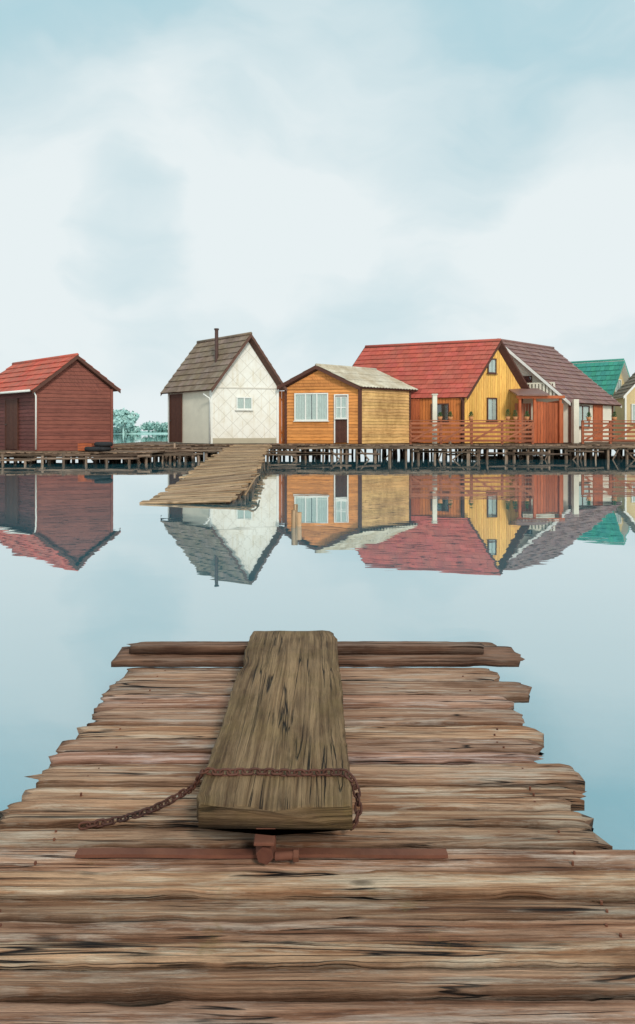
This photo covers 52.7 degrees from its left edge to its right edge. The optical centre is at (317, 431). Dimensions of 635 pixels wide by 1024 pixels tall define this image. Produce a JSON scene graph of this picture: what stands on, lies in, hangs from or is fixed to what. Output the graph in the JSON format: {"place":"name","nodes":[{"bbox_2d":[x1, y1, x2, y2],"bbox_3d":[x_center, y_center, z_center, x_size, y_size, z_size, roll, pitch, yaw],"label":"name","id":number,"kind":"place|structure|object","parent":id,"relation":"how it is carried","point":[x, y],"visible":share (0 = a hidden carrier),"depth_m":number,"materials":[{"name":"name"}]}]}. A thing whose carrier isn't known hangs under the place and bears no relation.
{"place":"outdoors","nodes":[
{"label":"outdoors","id":0,"kind":"place"},
{"bbox_2d":[113,431,167,433],"bbox_3d":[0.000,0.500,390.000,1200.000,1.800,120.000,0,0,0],"label":"shore ground","id":1,"kind":"structure","parent":0,"point":[144,432],"depth_m":331.18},
{"bbox_2d":[113,408,139,433],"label":"distant tree","id":2,"kind":"object","parent":1,"relation":"on","point":[126,418],"visible":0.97,"depth_m":328.67,"materials":[{"name":"green plant"}]},
{"bbox_2d":[113,420,167,432],"bbox_3d":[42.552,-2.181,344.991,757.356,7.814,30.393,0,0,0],"label":"distant treeline","id":3,"kind":"object","parent":1,"relation":"on","point":[157,427],"visible":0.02,"depth_m":346.02,"materials":[{"name":"green plant"}]},
{"bbox_2d":[0,434,634,849],"bbox_3d":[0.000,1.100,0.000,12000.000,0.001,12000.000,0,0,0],"label":"lake water","id":4,"kind":"structure","parent":0,"point":[532,562],"depth_m":4.90,"materials":[{"name":"blue liquid"}]},
{"bbox_2d":[0,450,192,462],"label":"mooring platform","id":5,"kind":"structure","parent":4,"relation":"in","point":[23,454],"depth_m":22.24,"materials":[{"name":"brown wood"}]},
{"bbox_2d":[0,353,120,450],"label":"brown boathouse","id":6,"kind":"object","parent":5,"relation":"on","point":[60,403],"visible":1,"depth_m":23.87,"materials":[{"name":"red wood"}]},
{"bbox_2d":[6,400,16,448],"bbox_3d":[-11.652,-0.270,24.429,0.925,1.860,0.030,0,0,40],"label":"door leaf","id":7,"kind":"structure","parent":6,"relation":"in","point":[11,405],"depth_m":24.41,"materials":[{"name":"brown wood"}]},
{"bbox_2d":[78,443,93,450],"bbox_3d":[-8.280,0.555,22.975,0.500,0.270,0.350,0,0,0],"label":"wooden crate","id":8,"kind":"object","parent":5,"relation":"on","point":[81,448],"visible":0.6,"depth_m":22.80,"materials":[{"name":"red wood"}]},
{"bbox_2d":[84,446,100,451],"bbox_3d":[-7.918,0.610,22.699,0.646,0.170,0.646,0,0,0],"label":"rubber tyre","id":9,"kind":"object","parent":5,"relation":"on","point":[91,449],"visible":0.93,"depth_m":22.44,"materials":[{"name":"black rubber"}]},
{"bbox_2d":[95,446,110,450],"bbox_3d":[-7.698,0.610,22.899,0.646,0.170,0.646,0,0,0],"label":"rubber tyre","id":10,"kind":"object","parent":5,"relation":"on","point":[105,448],"visible":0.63,"depth_m":22.68,"materials":[{"name":"black rubber"}]},
{"bbox_2d":[94,442,112,446],"bbox_3d":[-7.645,0.450,22.899,0.646,0.170,0.646,0,0,0],"label":"rubber tyre","id":11,"kind":"object","parent":10,"relation":"on","point":[103,444],"visible":1,"depth_m":22.64,"materials":[{"name":"black rubber"}]},
{"bbox_2d":[111,443,225,460],"bbox_3d":[-5.861,1.270,24.596,5.079,1.670,0.988,0,0,0],"label":"landing stage","id":12,"kind":"object","parent":4,"relation":"in","point":[197,450],"visible":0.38,"depth_m":24.23,"materials":[{"name":"brown wood"}]},
{"bbox_2d":[139,445,271,503],"bbox_3d":[-2.235,1.250,17.317,1.735,1.505,15.431,0,0,-3],"label":"plank footbridge","id":13,"kind":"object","parent":4,"relation":"in","point":[228,474],"visible":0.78,"depth_m":11.92,"materials":[{"name":"brown wood"}]},
{"bbox_2d":[291,504,301,527],"bbox_3d":[-0.245,1.230,7.473,0.119,0.741,0.289,0,0,6],"label":"mooring stump","id":14,"kind":"object","parent":4,"relation":"in","point":[296,517],"visible":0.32,"depth_m":7.45,"materials":[{"name":"brown wood"}]},
{"bbox_2d":[0,641,634,1023],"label":"wooden jetty","id":15,"kind":"object","parent":4,"relation":"in","point":[517,906],"visible":0.81,"depth_m":1.28,"materials":[{"name":"brown wood"}]},
{"bbox_2d":[78,767,361,830],"bbox_3d":[-0.221,0.831,1.475,0.640,0.139,0.160,0,0,0],"label":"rusty chain","id":16,"kind":"object","parent":15,"relation":"on","point":[206,770],"visible":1,"depth_m":1.45,"materials":[{"name":"brown metal"}]},
{"bbox_2d":[75,828,447,864],"bbox_3d":[-0.117,0.864,1.333,0.783,0.064,0.066,0,0,0],"label":"rusty iron bracket","id":17,"kind":"object","parent":15,"relation":"on","point":[266,851],"visible":1,"depth_m":1.34,"materials":[{"name":"brown metal"}]},
{"bbox_2d":[197,630,351,835],"bbox_3d":[-0.093,0.805,1.927,0.340,0.058,1.208,0,0,0],"label":"bench board","id":18,"kind":"object","parent":15,"relation":"on","point":[285,709],"visible":1,"depth_m":1.60,"materials":[{"name":"brown wood"}]},
{"bbox_2d":[100,441,634,459],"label":"walkway deck","id":19,"kind":"structure","parent":4,"relation":"in","point":[569,448],"depth_m":25.16,"materials":[{"name":"brown wood"}]},
{"bbox_2d":[160,328,287,443],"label":"white shingled cottage","id":20,"kind":"structure","parent":19,"relation":"on","point":[220,390],"depth_m":26.36,"materials":[{"name":"white paint"}]},
{"bbox_2d":[170,395,180,441],"bbox_3d":[-6.088,-0.565,27.573,0.826,2.010,0.030,0,0,44],"label":"door leaf","id":21,"kind":"structure","parent":20,"relation":"in","point":[175,400],"depth_m":27.57,"materials":[{"name":"brown wood"}]},
{"bbox_2d":[236,397,253,410],"bbox_3d":[-2.986,-1.143,26.175,0.741,0.555,0.080,0,0,-15],"label":"window frame","id":22,"kind":"structure","parent":20,"relation":"in","point":[239,409],"depth_m":26.16,"materials":[{"name":"white paint"}]},
{"bbox_2d":[275,391,287,443],"bbox_3d":[-1.496,-0.600,26.845,0.550,2.200,0.090,0,0,0],"label":"plank screen","id":23,"kind":"object","parent":19,"relation":"on","point":[281,417],"visible":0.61,"depth_m":26.80,"materials":[{"name":"orange wood"}]},
{"bbox_2d":[277,363,417,443],"bbox_3d":[1.338,-1.150,27.051,5.726,3.260,2.544,0,0,11],"label":"orange cabin","id":24,"kind":"object","parent":19,"relation":"on","point":[334,404],"visible":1,"depth_m":26.27,"materials":[{"name":"orange wood"}]},
{"bbox_2d":[293,393,328,421],"bbox_3d":[-0.260,-0.998,26.220,1.492,1.165,0.080,0,0,11],"label":"window frame","id":25,"kind":"structure","parent":24,"relation":"in","point":[306,420],"depth_m":26.22,"materials":[{"name":"white paint"}]},
{"bbox_2d":[335,395,346,442],"bbox_3d":[0.962,-0.515,25.999,0.486,1.910,0.030,0,0,11],"label":"door leaf","id":26,"kind":"structure","parent":24,"relation":"in","point":[340,424],"depth_m":25.99,"materials":[{"name":"brown wood"}]},
{"bbox_2d":[431,394,437,443],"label":"concrete pillar","id":27,"kind":"structure","parent":19,"relation":"on","point":[434,406],"depth_m":26.20,"materials":[{"name":"beige paint"}]},
{"bbox_2d":[353,338,529,442],"bbox_3d":[4.940,-1.765,28.534,8.519,4.490,2.592,0,0,21],"label":"red roofed chalet","id":28,"kind":"object","parent":19,"relation":"on","point":[478,378],"visible":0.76,"depth_m":27.68,"materials":[{"name":"yellow"}]},
{"bbox_2d":[411,400,417,439],"bbox_3d":[3.966,-0.455,27.781,0.825,1.790,0.030,0,0,21],"label":"door leaf","id":29,"kind":"structure","parent":28,"relation":"in","point":[414,403],"depth_m":27.67,"materials":[{"name":"orange wood"}]},
{"bbox_2d":[431,403,448,421],"bbox_3d":[5.204,-0.782,27.269,0.847,0.835,0.080,0,0,21],"label":"side window frame","id":30,"kind":"structure","parent":28,"relation":"in","point":[439,403],"depth_m":27.22,"materials":[{"name":"brown wood"}]},
{"bbox_2d":[437,405,447,419],"bbox_3d":[5.218,-0.800,27.305,0.727,0.760,0.006,0,0,21],"label":"side window interior","id":31,"kind":"structure","parent":28,"relation":"in","point":[443,409],"depth_m":27.25,"materials":[{"name":"grey glass"}]},
{"bbox_2d":[487,358,496,374],"bbox_3d":[7.501,-2.808,27.512,0.541,0.685,0.080,0,0,-23],"label":"attic window frame","id":32,"kind":"structure","parent":28,"relation":"in","point":[495,359],"depth_m":27.56,"materials":[{"name":"brown wood"}]},
{"bbox_2d":[486,398,498,421],"bbox_3d":[7.501,-0.948,27.512,0.603,1.025,0.080,0,0,-23],"label":"window frame","id":33,"kind":"structure","parent":28,"relation":"in","point":[487,398],"depth_m":27.49,"materials":[{"name":"brown wood"}]},
{"bbox_2d":[409,420,534,443],"bbox_3d":[6.165,0.018,25.620,4.985,0.965,0.140,0,0,0],"label":"terrace fence","id":34,"kind":"object","parent":19,"relation":"on","point":[471,431],"visible":0.93,"depth_m":25.57,"materials":[{"name":"brown wood"}]},
{"bbox_2d":[447,411,452,419],"bbox_3d":[5.310,-0.643,25.640,0.253,0.356,0.250,0,0,43],"label":"potted shrub","id":35,"kind":"object","parent":34,"relation":"on","point":[450,415],"visible":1,"depth_m":25.60,"materials":[{"name":"green plant"}]},
{"bbox_2d":[468,411,473,419],"bbox_3d":[6.145,-0.641,25.638,0.231,0.353,0.227,0,0,8],"label":"potted shrub","id":36,"kind":"object","parent":34,"relation":"on","point":[471,415],"visible":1,"depth_m":25.59,"materials":[{"name":"green plant"}]},
{"bbox_2d":[505,409,509,419],"bbox_3d":[7.615,-0.688,25.646,0.250,0.446,0.241,0,0,-17],"label":"potted shrub","id":37,"kind":"object","parent":34,"relation":"on","point":[507,418],"visible":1,"depth_m":25.60,"materials":[{"name":"green plant"}]},
{"bbox_2d":[513,410,517,419],"bbox_3d":[7.920,-0.671,25.627,0.257,0.412,0.271,0,0,31],"label":"potted shrub","id":38,"kind":"object","parent":34,"relation":"on","point":[515,413],"visible":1,"depth_m":25.61,"materials":[{"name":"green plant"}]},
{"bbox_2d":[524,411,529,419],"bbox_3d":[8.370,-0.654,25.630,0.240,0.378,0.230,0,0,0],"label":"potted shrub","id":39,"kind":"object","parent":34,"relation":"on","point":[527,416],"visible":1,"depth_m":25.60,"materials":[{"name":"green plant"}]},
{"bbox_2d":[509,388,564,442],"bbox_3d":[9.367,-0.715,27.669,2.058,2.390,1.738,0,0,0],"label":"plank porch","id":40,"kind":"object","parent":19,"relation":"on","point":[548,421],"visible":0.93,"depth_m":27.10,"materials":[{"name":"orange wood"}]},
{"bbox_2d":[497,338,621,442],"bbox_3d":[10.620,-1.905,30.793,6.834,4.809,5.026,0,0,31],"label":"brown roofed chalet","id":41,"kind":"object","parent":19,"relation":"on","point":[551,370],"visible":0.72,"depth_m":29.64,"materials":[{"name":"brown tile"}]},
{"bbox_2d":[524,377,530,385],"bbox_3d":[9.455,-2.200,29.407,0.713,0.660,0.006,0,0,25],"label":"attic window interior","id":42,"kind":"structure","parent":41,"relation":"in","point":[528,379],"depth_m":29.31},
{"bbox_2d":[579,405,589,427],"bbox_3d":[12.074,-0.682,29.165,1.297,1.035,0.080,0,0,-39],"label":"side window frame","id":43,"kind":"structure","parent":41,"relation":"in","point":[579,405],"depth_m":29.29,"materials":[{"name":"brown wood"}]},
{"bbox_2d":[595,406,601,438],"bbox_3d":[13.148,-0.380,30.071,0.731,1.640,0.030,0,0,-39],"label":"door leaf","id":44,"kind":"structure","parent":41,"relation":"in","point":[598,409],"depth_m":30.08,"materials":[{"name":"orange wood"}]},
{"bbox_2d":[581,420,634,443],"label":"terrace fence","id":45,"kind":"object","parent":19,"relation":"on","point":[610,431],"visible":1,"depth_m":26.27,"materials":[{"name":"brown wood"}]},
{"bbox_2d":[586,412,591,419],"bbox_3d":[11.141,-0.646,26.323,0.273,0.363,0.246,0,0,0],"label":"potted shrub","id":46,"kind":"object","parent":45,"relation":"on","point":[589,416],"visible":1,"depth_m":26.30,"materials":[{"name":"green plant"}]},
{"bbox_2d":[611,411,616,419],"bbox_3d":[12.213,-0.655,26.342,0.243,0.381,0.214,0,0,-19],"label":"potted shrub","id":47,"kind":"object","parent":45,"relation":"on","point":[614,414],"visible":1,"depth_m":26.30,"materials":[{"name":"green plant"}]},
{"bbox_2d":[612,373,634,438],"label":"beige boathouse","id":48,"kind":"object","parent":19,"relation":"on","point":[624,395],"visible":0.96,"depth_m":32.34,"materials":[{"name":"paint"}]},
{"bbox_2d":[631,404,634,422],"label":"window frame","id":49,"kind":"structure","parent":48,"relation":"in","point":[631,404],"depth_m":32.17,"materials":[{"name":"white paint"}]},
{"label":"rear walkway","id":50,"kind":"object","parent":4,"relation":"in","visible":0},
{"bbox_2d":[611,374,623,438],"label":"gable wall","id":51,"kind":"structure","parent":50,"relation":"on","point":[620,377],"depth_m":35.58,"materials":[{"name":"beige paint"}]},
{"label":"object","id":52,"kind":"object","parent":50,"relation":"on","visible":0},
{"bbox_2d":[573,361,622,394],"bbox_3d":[14.999,-2.976,36.600,5.688,1.959,3.825,0,0,0],"label":"roof covering","id":53,"kind":"object","parent":52,"relation":"on","point":[602,376],"visible":0.37,"depth_m":35.49,"materials":[{"name":"teal tile"}]},
{"bbox_2d":[571,358,623,362],"bbox_3d":[14.995,-3.970,36.600,4.583,0.139,0.139,0,0,35],"label":"ridge cap","id":54,"kind":"object","parent":53,"relation":"on","point":[597,360],"visible":0.57,"depth_m":36.02,"materials":[{"name":"green metal"}]},
{"bbox_2d":[612,360,629,395],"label":"bargeboards","id":55,"kind":"object","parent":53,"relation":"attached to","point":[619,376],"visible":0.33,"depth_m":35.09,"materials":[{"name":"white wood"}]},
{"bbox_2d":[0,0,634,430],"label":"sky","id":56,"kind":"structure","parent":0,"point":[323,181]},
{"bbox_2d":[573,360,628,381],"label":"roof deck","id":57,"kind":"structure","parent":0,"point":[624,374],"depth_m":35.60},
{"bbox_2d":[616,380,620,390],"bbox_3d":[16.622,-2.550,35.457,0.404,0.600,0.238,0,0,0],"label":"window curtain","id":58,"kind":"object","parent":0,"point":[618,386],"depth_m":35.49,"materials":[{"name":"white fabric"}]}
]}

